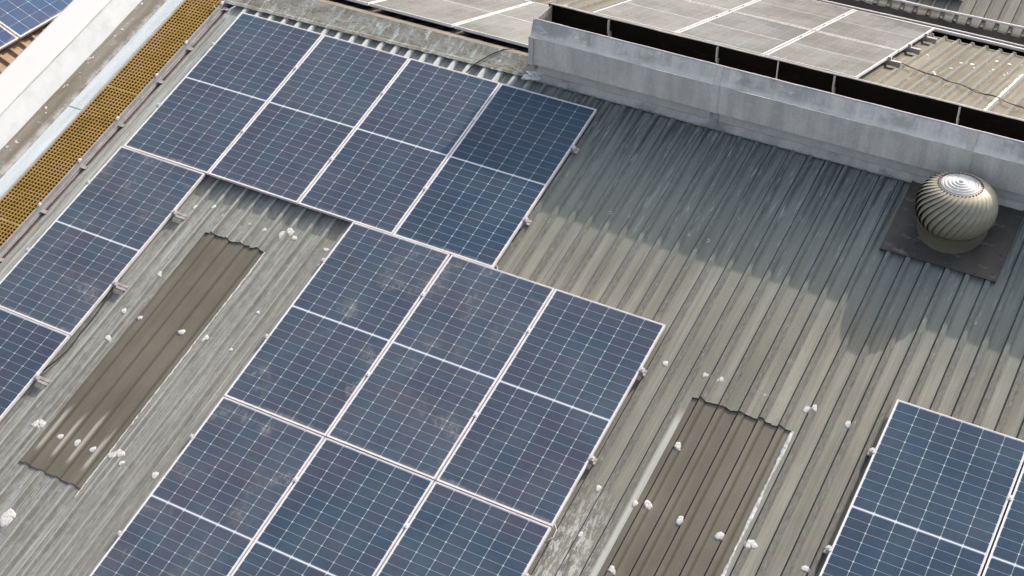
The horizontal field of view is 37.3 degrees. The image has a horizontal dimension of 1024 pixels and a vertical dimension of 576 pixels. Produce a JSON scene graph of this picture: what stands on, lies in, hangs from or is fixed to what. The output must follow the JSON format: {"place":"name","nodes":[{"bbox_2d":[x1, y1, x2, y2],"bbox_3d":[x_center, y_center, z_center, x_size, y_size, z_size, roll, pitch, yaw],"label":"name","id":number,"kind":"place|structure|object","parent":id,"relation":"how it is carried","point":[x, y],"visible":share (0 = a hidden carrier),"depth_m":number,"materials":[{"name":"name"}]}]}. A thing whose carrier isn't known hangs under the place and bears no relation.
{"place":"outdoors","nodes":[
{"label":"outdoors","id":0,"kind":"place"},
{"label":"ground","id":1,"kind":"structure","parent":0,"visible":0},
{"bbox_2d":[0,20,52,73],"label":"neighbouring building","id":2,"kind":"structure","parent":1,"relation":"on","point":[10,54],"depth_m":16.65,"materials":[{"name":"beige metal"}]},
{"bbox_2d":[0,0,1023,575],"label":"warehouse","id":3,"kind":"structure","parent":1,"relation":"on","point":[812,334],"depth_m":12.95,"materials":[{"name":"metal"}]},
{"bbox_2d":[33,374,50,385],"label":"mounting rail","id":4,"kind":"object","parent":3,"relation":"on","point":[39,379],"visible":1,"depth_m":13.22,"materials":[{"name":"silver metal"}]},
{"bbox_2d":[0,308,69,420],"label":"solar panel","id":5,"kind":"object","parent":4,"relation":"attached to","point":[29,349],"visible":1,"depth_m":13.42,"materials":[{"name":"glass"}]},
{"bbox_2d":[25,247,128,291],"bbox_3d":[-4.033,-0.180,14.008,1.205,0.057,0.064,18,56,23],"label":"mounting rail","id":6,"kind":"object","parent":3,"relation":"on","point":[119,286],"visible":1,"depth_m":13.81,"materials":[{"name":"silver metal"}]},
{"bbox_2d":[0,146,204,335],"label":"solar panel","id":7,"kind":"object","parent":6,"relation":"on","point":[83,253],"visible":1,"depth_m":14.19,"materials":[{"name":"glass"}]},
{"bbox_2d":[42,287,112,371],"bbox_3d":[-3.860,0.369,13.549,0.067,0.291,0.985,18,41,23],"label":"cable","id":8,"kind":"object","parent":7,"relation":"hanging from","point":[81,331],"visible":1,"depth_m":13.55,"materials":[{"name":"rubber"}]},
{"bbox_2d":[0,0,202,279],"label":"parapet wall","id":9,"kind":"structure","parent":3,"relation":"on","point":[53,56],"depth_m":15.80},
{"bbox_2d":[0,0,229,261],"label":"walkway","id":10,"kind":"structure","parent":3,"relation":"attached to","point":[107,126],"depth_m":15.32,"materials":[{"name":"yellow fibreglass-reinforced plastic grating"},{"name":"grey metal"}]},
{"bbox_2d":[0,4,229,257],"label":"conduit","id":11,"kind":"object","parent":10,"relation":"attached to","point":[108,138],"visible":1,"depth_m":15.17,"materials":[{"name":"grey metal"}]},
{"bbox_2d":[0,5,231,262],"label":"cable","id":12,"kind":"object","parent":10,"relation":"on","point":[93,158],"visible":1,"depth_m":15.16,"materials":[{"name":"grey metal"}]},
{"bbox_2d":[0,5,233,265],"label":"conduit","id":13,"kind":"object","parent":10,"relation":"on","point":[59,198],"visible":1,"depth_m":15.09,"materials":[{"name":"grey metal"}]},
{"bbox_2d":[116,530,122,537],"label":"mounting rail","id":14,"kind":"object","parent":3,"relation":"on","point":[119,533],"visible":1,"depth_m":12.08,"materials":[{"name":"metal"}]},
{"bbox_2d":[231,438,433,575],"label":"solar panel","id":15,"kind":"object","parent":14,"relation":"on","point":[342,510],"visible":1,"depth_m":11.90,"materials":[{"name":"glass"}]},
{"bbox_2d":[86,180,187,219],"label":"mounting rail","id":16,"kind":"object","parent":3,"relation":"on","point":[178,215],"visible":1,"depth_m":14.29,"materials":[{"name":"silver metal"}]},
{"bbox_2d":[156,103,532,225],"bbox_3d":[-1.704,-1.219,14.461,4.280,0.057,0.064,18,56,23],"label":"mounting rail","id":17,"kind":"object","parent":3,"relation":"on","point":[527,221],"visible":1,"depth_m":13.66,"materials":[{"name":"metal"}]},
{"bbox_2d":[208,35,409,203],"bbox_3d":[-1.971,-1.695,14.894,1.036,0.032,2.098,18,56,23],"label":"solar panel","id":18,"kind":"object","parent":17,"relation":"on","point":[292,138],"visible":1,"depth_m":14.85,"materials":[{"name":"glass"}]},
{"bbox_2d":[298,58,500,234],"bbox_3d":[-1.053,-1.389,14.487,1.036,0.030,2.098,18,56,23],"label":"solar panel","id":19,"kind":"object","parent":17,"relation":"on","point":[385,164],"visible":1,"depth_m":14.44,"materials":[{"name":"glass"}]},
{"bbox_2d":[393,83,596,267],"bbox_3d":[-0.135,-1.083,14.079,1.036,0.030,2.098,18,56,23],"label":"solar panel","id":20,"kind":"object","parent":17,"relation":"on","point":[479,198],"visible":1,"depth_m":14.03,"materials":[{"name":"glass"}]},
{"bbox_2d":[188,434,531,575],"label":"mounting rail","id":21,"kind":"object","parent":3,"relation":"on","point":[295,479],"visible":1,"depth_m":12.17,"materials":[{"name":"metal"}]},
{"bbox_2d":[90,396,324,575],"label":"solar panel","id":22,"kind":"object","parent":21,"relation":"on","point":[214,499],"visible":1,"depth_m":12.18,"materials":[{"name":"glass"}]},
{"bbox_2d":[376,481,550,575],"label":"solar panel","id":23,"kind":"object","parent":21,"relation":"on","point":[449,531],"visible":1,"depth_m":11.62,"materials":[{"name":"glass"}]},
{"bbox_2d":[210,42,579,153],"bbox_3d":[-1.255,-1.911,14.952,4.280,0.057,0.064,18,56,23],"label":"mounting rail","id":24,"kind":"object","parent":3,"relation":"on","point":[574,150],"visible":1,"depth_m":14.15,"materials":[{"name":"metal"}]},
{"bbox_2d":[124,12,322,174],"bbox_3d":[-2.889,-2.002,15.301,1.036,0.034,2.098,18,56,23],"label":"solar panel","id":25,"kind":"object","parent":24,"relation":"on","point":[215,101],"visible":1,"depth_m":15.26,"materials":[{"name":"glass"}]},
{"bbox_2d":[263,333,597,465],"bbox_3d":[-0.747,0.890,12.572,3.225,0.057,0.064,18,56,23],"label":"mounting rail","id":26,"kind":"object","parent":3,"relation":"on","point":[593,459],"visible":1,"depth_m":11.97,"materials":[{"name":"metal"}]},
{"bbox_2d":[327,255,554,480],"bbox_3d":[-0.575,0.617,12.763,1.036,0.033,2.098,19,56,23],"label":"solar panel","id":27,"kind":"object","parent":26,"relation":"on","point":[419,398],"visible":1,"depth_m":12.71,"materials":[{"name":"glass"}]},
{"bbox_2d":[436,289,665,527],"bbox_3d":[0.344,0.924,12.355,1.036,0.030,2.098,18,56,23],"label":"solar panel","id":28,"kind":"object","parent":26,"relation":"on","point":[530,441],"visible":1,"depth_m":12.30,"materials":[{"name":"glass"}]},
{"bbox_2d":[320,258,647,376],"bbox_3d":[-0.313,0.219,13.047,3.225,0.057,0.064,18,56,23],"label":"mounting rail","id":29,"kind":"object","parent":3,"relation":"attached to","point":[642,371],"visible":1,"depth_m":12.45,"materials":[{"name":"metal"}]},
{"bbox_2d":[224,222,449,436],"bbox_3d":[-1.493,0.311,13.170,1.036,0.032,2.098,18,56,23],"label":"solar panel","id":30,"kind":"object","parent":29,"relation":"on","point":[315,358],"visible":1,"depth_m":13.12,"materials":[{"name":"glass"}]},
{"bbox_2d":[466,48,525,72],"bbox_3d":[-0.161,-2.312,15.151,0.710,0.147,0.042,-20,42,-25],"label":"cable","id":31,"kind":"object","parent":3,"relation":"on","point":[491,54],"visible":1,"depth_m":15.12,"materials":[{"name":"rubber"}]},
{"bbox_2d":[528,3,1023,210],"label":"ridge ventilator","id":32,"kind":"object","parent":3,"relation":"on","point":[868,126],"visible":0.95,"depth_m":13.77,"materials":[{"name":"grey metal"}]},
{"bbox_2d":[716,15,901,67],"bbox_3d":[2.907,-2.963,17.420,3.220,0.098,0.064,18,25,23],"label":"mounting rail","id":33,"kind":"object","parent":3,"relation":"on","point":[891,62],"visible":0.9,"depth_m":16.82,"materials":[{"name":"metal"}]},
{"bbox_2d":[593,0,728,33],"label":"solar panel","id":34,"kind":"object","parent":33,"relation":"attached to","point":[674,16],"visible":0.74,"depth_m":17.34,"materials":[{"name":"glass"}]},
{"bbox_2d":[677,11,811,55],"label":"solar panel","id":35,"kind":"object","parent":33,"relation":"attached to","point":[749,33],"visible":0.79,"depth_m":16.99,"materials":[{"name":"glass"}]},
{"bbox_2d":[766,31,897,77],"bbox_3d":[3.539,-2.573,16.663,1.000,0.031,1.715,18,25,23],"label":"solar panel","id":36,"kind":"object","parent":33,"relation":"attached to","point":[836,54],"visible":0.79,"depth_m":16.59,"materials":[{"name":"glass"}]},
{"bbox_2d":[823,545,832,554],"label":"mounting rail","id":37,"kind":"object","parent":3,"relation":"on","point":[828,549],"visible":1,"depth_m":11.18,"materials":[{"name":"metal"}]},
{"bbox_2d":[982,466,1023,575],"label":"solar panel","id":38,"kind":"object","parent":37,"relation":"on","point":[1006,557],"visible":1,"depth_m":11.02,"materials":[{"name":"glass"}]},
{"bbox_2d":[743,4,921,53],"bbox_3d":[3.327,-3.225,18.171,3.220,0.098,0.064,18,25,23],"label":"mounting rail","id":39,"kind":"object","parent":3,"relation":"on","point":[911,49],"visible":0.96,"depth_m":17.57,"materials":[{"name":"metal"}]},
{"bbox_2d":[815,10,933,52],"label":"solar panel","id":40,"kind":"object","parent":39,"relation":"on","point":[879,30],"visible":1,"depth_m":18.07,"materials":[{"name":"glass"}]},
{"bbox_2d":[843,14,936,43],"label":"mounting rail","id":41,"kind":"object","parent":3,"relation":"on","point":[926,38],"visible":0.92,"depth_m":18.24,"materials":[{"name":"metal"}]},
{"bbox_2d":[687,0,757,11],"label":"solar panel","id":42,"kind":"object","parent":41,"relation":"attached to","point":[730,5],"visible":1,"depth_m":18.30,"materials":[{"name":"glass"}]},
{"bbox_2d":[733,0,853,31],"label":"solar panel","id":43,"kind":"object","parent":41,"relation":"on","point":[813,15],"visible":1,"depth_m":18.41,"materials":[{"name":"glass"}]},
{"bbox_2d":[818,0,1023,46],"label":"pipe","id":44,"kind":"object","parent":3,"relation":"on","point":[994,39],"visible":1,"depth_m":18.91,"materials":[{"name":"metal"}]},
{"bbox_2d":[854,10,1023,51],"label":"pipe","id":45,"kind":"object","parent":3,"relation":"on","point":[979,39],"visible":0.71,"depth_m":18.51,"materials":[{"name":"metal"}]},
{"bbox_2d":[867,447,1012,503],"bbox_3d":[3.702,1.567,11.259,2.180,0.057,0.064,18,56,23],"label":"mounting rail","id":46,"kind":"object","parent":3,"relation":"on","point":[872,450],"visible":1,"depth_m":11.65,"materials":[{"name":"metal"}]},
{"bbox_2d":[819,399,1023,575],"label":"solar panel","id":47,"kind":"object","parent":46,"relation":"on","point":[934,491],"visible":1,"depth_m":11.32,"materials":[{"name":"glass"}]},
{"bbox_2d":[879,171,1023,283],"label":"turbine ventilator","id":48,"kind":"object","parent":3,"relation":"on","point":[965,222],"visible":1,"depth_m":12.76,"materials":[{"name":"metal"}]},
{"bbox_2d":[902,63,1023,108],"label":"cable","id":49,"kind":"object","parent":3,"relation":"on","point":[963,85],"visible":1,"depth_m":16.28,"materials":[{"name":"black rubber"}]},
{"bbox_2d":[910,67,1023,107],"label":"cable","id":50,"kind":"object","parent":3,"relation":"on","point":[964,86],"visible":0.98,"depth_m":16.34,"materials":[{"name":"black rubber"}]},
{"bbox_2d":[816,0,1023,47],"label":"neighbouring building","id":51,"kind":"structure","parent":1,"relation":"on","point":[1009,11],"depth_m":19.07,"materials":[{"name":"grey metal"}]},
{"bbox_2d":[894,0,1023,28],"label":"pipe","id":52,"kind":"object","parent":51,"relation":"on","point":[965,15],"visible":1,"depth_m":18.92,"materials":[{"name":"metal"}]},
{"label":"mounting rail","id":53,"kind":"object","parent":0,"visible":0},
{"bbox_2d":[348,0,381,5],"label":"solar panel","id":54,"kind":"object","parent":53,"relation":"on","point":[366,2],"visible":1,"depth_m":15.98,"materials":[{"name":"glass"}]},
{"bbox_2d":[370,0,531,27],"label":"solar panel","id":55,"kind":"object","parent":53,"relation":"on","point":[450,13],"visible":1,"depth_m":16.11,"materials":[{"name":"glass"}]},
{"bbox_2d":[454,2,548,47],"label":"solar panel","id":56,"kind":"object","parent":53,"relation":"attached to","point":[513,25],"visible":0.49,"depth_m":15.80,"materials":[{"name":"glass"}]},
{"label":"mounting rail","id":57,"kind":"object","parent":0,"visible":0},
{"bbox_2d":[0,25,17,49],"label":"solar panel","id":58,"kind":"object","parent":57,"relation":"attached to","point":[7,38],"visible":1,"depth_m":16.55,"materials":[{"name":"glass"}]},
{"bbox_2d":[0,0,72,38],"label":"solar panel","id":59,"kind":"object","parent":57,"relation":"attached to","point":[20,19],"visible":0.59,"depth_m":16.89,"materials":[{"name":"glass"}]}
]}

